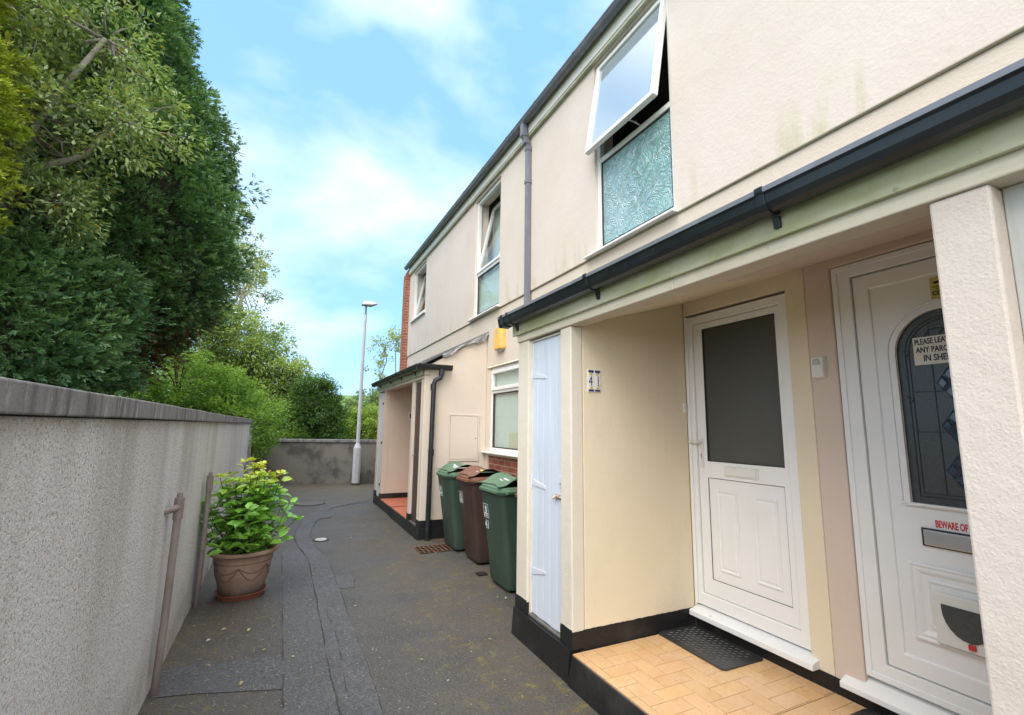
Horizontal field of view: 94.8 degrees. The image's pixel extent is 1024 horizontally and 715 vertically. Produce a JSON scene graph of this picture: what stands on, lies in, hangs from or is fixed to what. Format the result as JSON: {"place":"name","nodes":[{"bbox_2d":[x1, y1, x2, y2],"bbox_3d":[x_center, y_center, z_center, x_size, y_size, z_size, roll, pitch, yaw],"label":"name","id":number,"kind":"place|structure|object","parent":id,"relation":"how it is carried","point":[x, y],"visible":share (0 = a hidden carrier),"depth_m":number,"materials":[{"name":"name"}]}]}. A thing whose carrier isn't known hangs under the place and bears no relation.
{"place":"outdoors","nodes":[
{"label":"outdoors","id":0,"kind":"place"},
{"bbox_2d":[115,393,378,410],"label":"hill","id":1,"kind":"structure","parent":0,"point":[348,397],"depth_m":134.70,"materials":[{"name":"green plant"}]},
{"bbox_2d":[342,396,371,410],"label":"distant tree","id":2,"kind":"object","parent":1,"relation":"on","point":[351,403],"visible":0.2,"depth_m":89.71,"materials":[{"name":"green plant"}]},
{"bbox_2d":[352,386,378,405],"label":"distant tree","id":3,"kind":"object","parent":1,"relation":"on","point":[374,397],"visible":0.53,"depth_m":119.65,"materials":[{"name":"green plant"}]},
{"bbox_2d":[137,484,598,714],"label":"asphalt path","id":4,"kind":"structure","parent":0,"point":[503,670],"depth_m":3.73,"materials":[{"name":"grey asphalt"}]},
{"bbox_2d":[149,601,308,711],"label":"grass clippings","id":5,"kind":"object","parent":4,"relation":"on","point":[234,670],"depth_m":3.20,"materials":[{"name":"green plant"}]},
{"bbox_2d":[208,544,279,601],"bbox_3d":[-2.564,2.030,4.484,0.600,0.430,0.600,5,-9,-25],"label":"plant pot","id":6,"kind":"object","parent":4,"relation":"on","point":[240,577],"visible":0.89,"depth_m":4.30,"materials":[{"name":"ceramic"}]},
{"bbox_2d":[200,457,304,556],"bbox_3d":[-2.568,1.424,4.555,0.914,0.909,0.904,-3,-9,22],"label":"hydrangea","id":7,"kind":"object","parent":6,"relation":"on","point":[246,527],"visible":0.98,"depth_m":4.45,"materials":[{"name":"green plant"}]},
{"bbox_2d":[148,548,354,714],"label":"old patch","id":8,"kind":"object","parent":4,"relation":"on","point":[302,632],"visible":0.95,"depth_m":3.10,"materials":[{"name":"grey asphalt"}]},
{"bbox_2d":[293,501,324,505],"bbox_3d":[-4.124,2.973,9.592,0.600,0.018,0.600,5,-9,-25],"label":"manhole cover","id":9,"kind":"object","parent":4,"relation":"on","point":[310,503],"visible":0.98,"depth_m":9.53,"materials":[{"name":"metal"}]},
{"bbox_2d":[313,538,328,541],"bbox_3d":[-2.674,2.547,6.592,0.216,0.019,0.216,5,-9,-25],"label":"valve cover","id":10,"kind":"object","parent":4,"relation":"on","point":[320,539],"visible":1,"depth_m":6.55,"materials":[{"name":"plastic"}]},
{"bbox_2d":[151,530,506,703],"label":"leaf litter","id":11,"kind":"object","parent":4,"relation":"on","point":[241,682],"visible":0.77,"depth_m":3.53,"materials":[{"name":"brown plant"}]},
{"bbox_2d":[295,498,382,714],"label":"trench patch","id":12,"kind":"object","parent":4,"relation":"on","point":[359,696],"visible":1,"depth_m":3.58,"materials":[{"name":"grey asphalt"}]},
{"bbox_2d":[282,505,383,714],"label":"patch joints","id":13,"kind":"object","parent":12,"relation":"on","point":[324,640],"visible":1,"depth_m":3.46,"materials":[{"name":"black asphalt"}]},
{"bbox_2d":[350,301,377,484],"bbox_3d":[-4.126,0.925,13.181,0.457,5.117,0.260,5,-9,-25],"label":"street lamp","id":14,"kind":"object","parent":4,"relation":"on","point":[356,462],"visible":1,"depth_m":12.99,"materials":[{"name":"metal"}]},
{"bbox_2d":[355,453,358,471],"bbox_3d":[-4.194,2.837,12.762,0.090,0.510,0.006,5,-9,-25],"label":"access door","id":15,"kind":"structure","parent":14,"relation":"in","point":[357,454],"depth_m":12.76,"materials":[{"name":"paint"}]},
{"bbox_2d":[414,544,452,553],"bbox_3d":[-1.039,2.511,6.185,0.430,0.012,0.360,5,-9,-25],"label":"drain grate","id":16,"kind":"object","parent":4,"relation":"on","point":[425,549],"visible":1,"depth_m":6.17,"materials":[{"name":"orange metal"}]},
{"bbox_2d":[435,462,484,549],"bbox_3d":[-0.624,1.996,6.397,0.760,1.106,0.586,5,-9,-26],"label":"wheelie bin","id":17,"kind":"object","parent":4,"relation":"on","point":[447,473],"visible":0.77,"depth_m":6.12,"materials":[{"name":"green plastic"}]},
{"bbox_2d":[475,571,486,575],"bbox_3d":[-0.336,2.368,5.158,0.110,0.012,0.120,5,-9,-25],"label":"drain grate","id":18,"kind":"object","parent":4,"relation":"on","point":[482,573],"visible":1,"depth_m":5.15,"materials":[{"name":"metal"}]},
{"bbox_2d":[456,465,517,562],"bbox_3d":[-0.287,1.915,5.825,0.760,1.106,0.586,5,-9,-24],"label":"wheelie bin","id":19,"kind":"object","parent":4,"relation":"on","point":[473,520],"visible":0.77,"depth_m":5.55,"materials":[{"name":"brown plastic"}]},
{"bbox_2d":[478,472,517,590],"bbox_3d":[0.073,1.784,4.907,0.760,1.106,0.586,5,-9,-26],"label":"wheelie bin","id":20,"kind":"object","parent":4,"relation":"on","point":[498,492],"visible":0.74,"depth_m":4.65,"materials":[{"name":"green plastic"}]},
{"bbox_2d":[150,0,612,395],"label":"sky","id":21,"kind":"structure","parent":0,"point":[365,122],"materials":[{"name":"blue"}]},
{"label":"ground","id":22,"kind":"structure","parent":0,"visible":0},
{"bbox_2d":[0,0,43,234],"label":"conifer tree","id":23,"kind":"object","parent":22,"relation":"on","point":[10,116],"visible":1,"depth_m":4.01,"materials":[{"name":"green plant"}]},
{"bbox_2d":[0,131,175,399],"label":"conifer tree","id":24,"kind":"object","parent":22,"relation":"on","point":[40,339],"visible":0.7,"depth_m":4.65,"materials":[{"name":"green plant"}]},
{"bbox_2d":[0,0,208,259],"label":"broadleaf tree","id":25,"kind":"object","parent":22,"relation":"on","point":[31,37],"visible":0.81,"depth_m":4.94,"materials":[{"name":"green plant"}]},
{"bbox_2d":[0,377,256,714],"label":"boundary wall","id":26,"kind":"structure","parent":22,"relation":"on","point":[92,484],"depth_m":1.76,"materials":[{"name":"concrete"}]},
{"bbox_2d":[149,493,184,696],"bbox_3d":[-2.109,1.425,2.849,0.055,1.161,0.160,1,-8,0],"label":"drain pipe","id":27,"kind":"object","parent":26,"relation":"attached to","point":[177,509],"visible":0.94,"depth_m":2.87,"materials":[{"name":"grey plastic"}]},
{"bbox_2d":[192,472,213,607],"bbox_3d":[-2.755,1.617,4.200,0.094,1.161,0.054,-6,-11,40],"label":"drain pipe","id":28,"kind":"object","parent":26,"relation":"attached to","point":[209,483],"visible":1,"depth_m":4.19,"materials":[{"name":"grey plastic"}]},
{"bbox_2d":[243,446,250,496],"bbox_3d":[-5.307,2.354,9.415,0.064,1.160,0.055,5,-9,-25],"label":"drain pipe","id":29,"kind":"object","parent":26,"relation":"attached to","point":[248,451],"visible":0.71,"depth_m":9.45,"materials":[{"name":"grey plastic"}]},
{"bbox_2d":[2,0,271,396],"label":"conifer tree","id":30,"kind":"object","parent":22,"relation":"on","point":[174,232],"visible":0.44,"depth_m":6.67,"materials":[{"name":"green plant"}]},
{"bbox_2d":[102,345,296,464],"bbox_3d":[-6.776,1.398,10.370,2.928,3.367,4.693,-1,-9,9],"label":"garden shrub","id":31,"kind":"object","parent":22,"relation":"on","point":[227,399],"visible":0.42,"depth_m":10.04,"materials":[{"name":"green plant"}]},
{"bbox_2d":[152,301,318,428],"bbox_3d":[-9.408,0.883,15.875,6.225,5.906,3.510,5,-9,-25],"label":"hazel tree","id":32,"kind":"object","parent":22,"relation":"on","point":[258,364],"visible":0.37,"depth_m":15.75,"materials":[{"name":"green plant"}]},
{"bbox_2d":[219,205,282,348],"bbox_3d":[-10.417,-1.047,17.560,3.300,10.152,2.566,5,-9,-25],"label":"birch tree","id":33,"kind":"object","parent":22,"relation":"on","point":[261,275],"visible":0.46,"depth_m":17.86,"materials":[{"name":"green plant"}]},
{"bbox_2d":[257,402,314,438],"bbox_3d":[-7.059,2.424,14.085,2.181,2.358,1.613,0,-8,3],"label":"garden shrub","id":34,"kind":"object","parent":22,"relation":"on","point":[289,434],"visible":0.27,"depth_m":14.06,"materials":[{"name":"green plant"}]},
{"bbox_2d":[253,439,376,483],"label":"boundary wall","id":35,"kind":"structure","parent":22,"relation":"on","point":[315,461],"depth_m":12.99,"materials":[{"name":"concrete"}]},
{"bbox_2d":[279,372,352,438],"bbox_3d":[-6.314,2.067,14.869,2.570,3.310,2.339,5,-9,-25],"label":"dark shrub","id":36,"kind":"object","parent":22,"relation":"on","point":[321,402],"visible":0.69,"depth_m":14.74,"materials":[{"name":"green plant"}]},
{"bbox_2d":[323,400,378,439],"bbox_3d":[-7.343,3.264,20.780,4.278,2.875,2.576,5,-9,-25],"label":"garden shrub","id":37,"kind":"object","parent":22,"relation":"on","point":[366,420],"visible":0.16,"depth_m":20.75,"materials":[{"name":"green plant"}]},
{"bbox_2d":[364,325,400,379],"bbox_3d":[-4.508,1.400,16.675,1.645,5.197,0.995,0,-8,5],"label":"sapling","id":38,"kind":"object","parent":22,"relation":"on","point":[391,335],"visible":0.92,"depth_m":16.82,"materials":[{"name":"green plant"}]},
{"bbox_2d":[371,216,452,514],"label":"terraced house","id":39,"kind":"structure","parent":22,"relation":"on","point":[425,328],"depth_m":9.92,"materials":[{"name":"beige paint"}]},
{"bbox_2d":[376,393,384,496],"bbox_3d":[-2.711,1.791,9.756,0.034,2.100,0.390,5,-9,-25],"label":"cupboard door","id":40,"kind":"structure","parent":39,"relation":"in","point":[382,395],"depth_m":9.77,"materials":[{"name":"white paint"}]},
{"bbox_2d":[409,262,426,322],"bbox_3d":[-2.207,-1.619,11.827,0.361,1.327,1.350,5,-9,-25],"label":"window","id":41,"kind":"structure","parent":39,"relation":"in","point":[416,306],"depth_m":12.24,"materials":[{"name":"white plastic"}]},
{"bbox_2d":[389,120,529,540],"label":"terraced house","id":42,"kind":"structure","parent":22,"relation":"on","point":[464,409],"depth_m":7.21,"materials":[{"name":"beige paint"}]},
{"bbox_2d":[411,382,421,522],"bbox_3d":[-1.452,1.429,7.197,0.055,2.100,0.419,5,-9,-25],"label":"cupboard door","id":43,"kind":"structure","parent":42,"relation":"in","point":[418,388],"depth_m":7.24,"materials":[{"name":"white paint"}]},
{"bbox_2d":[467,178,500,321],"bbox_3d":[-0.292,-1.771,7.920,0.433,2.188,1.320,5,-9,-25],"label":"window","id":44,"kind":"structure","parent":42,"relation":"in","point":[487,287],"depth_m":8.15,"materials":[{"name":"white plastic"}]},
{"bbox_2d":[494,327,505,351],"bbox_3d":[-0.192,-0.265,7.015,0.088,0.370,0.290,5,-9,-25],"label":"alarm box","id":45,"kind":"object","parent":42,"relation":"attached to","point":[499,339],"visible":0.82,"depth_m":6.92,"materials":[{"name":"yellow plastic"}]},
{"bbox_2d":[481,362,518,457],"bbox_3d":[-0.108,0.745,6.768,0.150,1.288,1.340,5,-9,-25],"label":"window","id":46,"kind":"structure","parent":42,"relation":"in","point":[504,379],"depth_m":6.87,"materials":[{"name":"white plastic"}]},
{"bbox_2d":[497,0,835,714],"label":"terraced house","id":47,"kind":"structure","parent":22,"relation":"on","point":[648,510],"depth_m":3.40,"materials":[{"name":"beige paint"}]},
{"bbox_2d":[530,334,560,631],"bbox_3d":[0.255,0.876,3.515,0.075,2.069,0.476,5,-9,-25],"label":"cupboard door","id":48,"kind":"structure","parent":47,"relation":"in","point":[545,567],"depth_m":3.51,"materials":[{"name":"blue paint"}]},
{"bbox_2d":[588,369,600,391],"bbox_3d":[0.582,0.166,3.338,0.106,0.158,0.009,5,-9,-25],"label":"house number sign","id":49,"kind":"object","parent":47,"relation":"attached to","point":[593,380],"visible":1,"depth_m":3.33,"materials":[{"name":"white ceramic"}]},
{"bbox_2d":[583,0,676,259],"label":"window","id":50,"kind":"structure","parent":47,"relation":"in","point":[636,185],"depth_m":4.55,"materials":[{"name":"white plastic"}]},
{"bbox_2d":[683,403,686,412],"bbox_3d":[1.351,0.395,3.677,0.030,0.072,0.019,5,-9,-25],"label":"doorbell","id":51,"kind":"object","parent":47,"relation":"attached to","point":[684,407],"visible":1,"depth_m":3.67,"materials":[{"name":"white plastic"}]},
{"bbox_2d":[659,625,762,670],"bbox_3d":[1.299,1.907,3.123,0.360,0.012,0.570,5,-9,-24],"label":"doormat","id":52,"kind":"object","parent":47,"relation":"on","point":[716,651],"visible":1,"depth_m":3.08,"materials":[{"name":"black rubber"}]},
{"bbox_2d":[688,306,800,628],"bbox_3d":[1.564,0.689,3.298,0.095,1.992,0.777,5,-9,-25],"label":"door","id":53,"kind":"structure","parent":47,"relation":"in","point":[749,559],"depth_m":3.24,"materials":[{"name":"white plastic"}]},
{"bbox_2d":[651,0,1023,714],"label":"terraced house","id":54,"kind":"structure","parent":22,"relation":"on","point":[887,198],"depth_m":2.27,"materials":[{"name":"beige paint"}]},
{"bbox_2d":[811,356,827,378],"bbox_3d":[1.811,0.059,2.784,0.047,0.128,0.074,5,-9,-25],"label":"doorbell","id":55,"kind":"object","parent":54,"relation":"attached to","point":[819,367],"visible":1,"depth_m":2.76,"materials":[{"name":"white plastic"}]},
{"bbox_2d":[850,709,880,714],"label":"doormat","id":56,"kind":"object","parent":54,"relation":"on","point":[865,712],"visible":1,"depth_m":2.39,"materials":[{"name":"black rubber"}]},
{"bbox_2d":[852,257,990,704],"bbox_3d":[2.101,0.510,2.223,0.090,2.046,0.749,5,-9,-25],"label":"door","id":57,"kind":"structure","parent":54,"relation":"in","point":[933,628],"depth_m":2.37,"materials":[{"name":"white plastic"}]},
{"bbox_2d":[912,334,948,365],"bbox_3d":[2.113,-0.043,2.313,0.002,0.141,0.235,5,-9,-25],"label":"paper notice","id":58,"kind":"object","parent":57,"relation":"attached to","point":[930,350],"visible":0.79,"depth_m":2.35,"materials":[{"name":"white paper"}]},
{"bbox_2d":[929,276,940,298],"bbox_3d":[2.127,-0.354,2.327,0.002,0.110,0.100,5,-9,-25],"label":"camera sticker","id":59,"kind":"object","parent":57,"relation":"attached to","point":[934,287],"visible":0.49,"depth_m":2.35,"materials":[{"name":"yellow plastic"}]},
{"bbox_2d":[935,520,967,531],"bbox_3d":[2.079,0.797,2.229,0.002,0.035,0.122,5,-9,-25],"label":"warning sticker","id":60,"kind":"object","parent":57,"relation":"attached to","point":[952,527],"visible":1,"depth_m":2.23,"materials":[{"name":"red plastic"}]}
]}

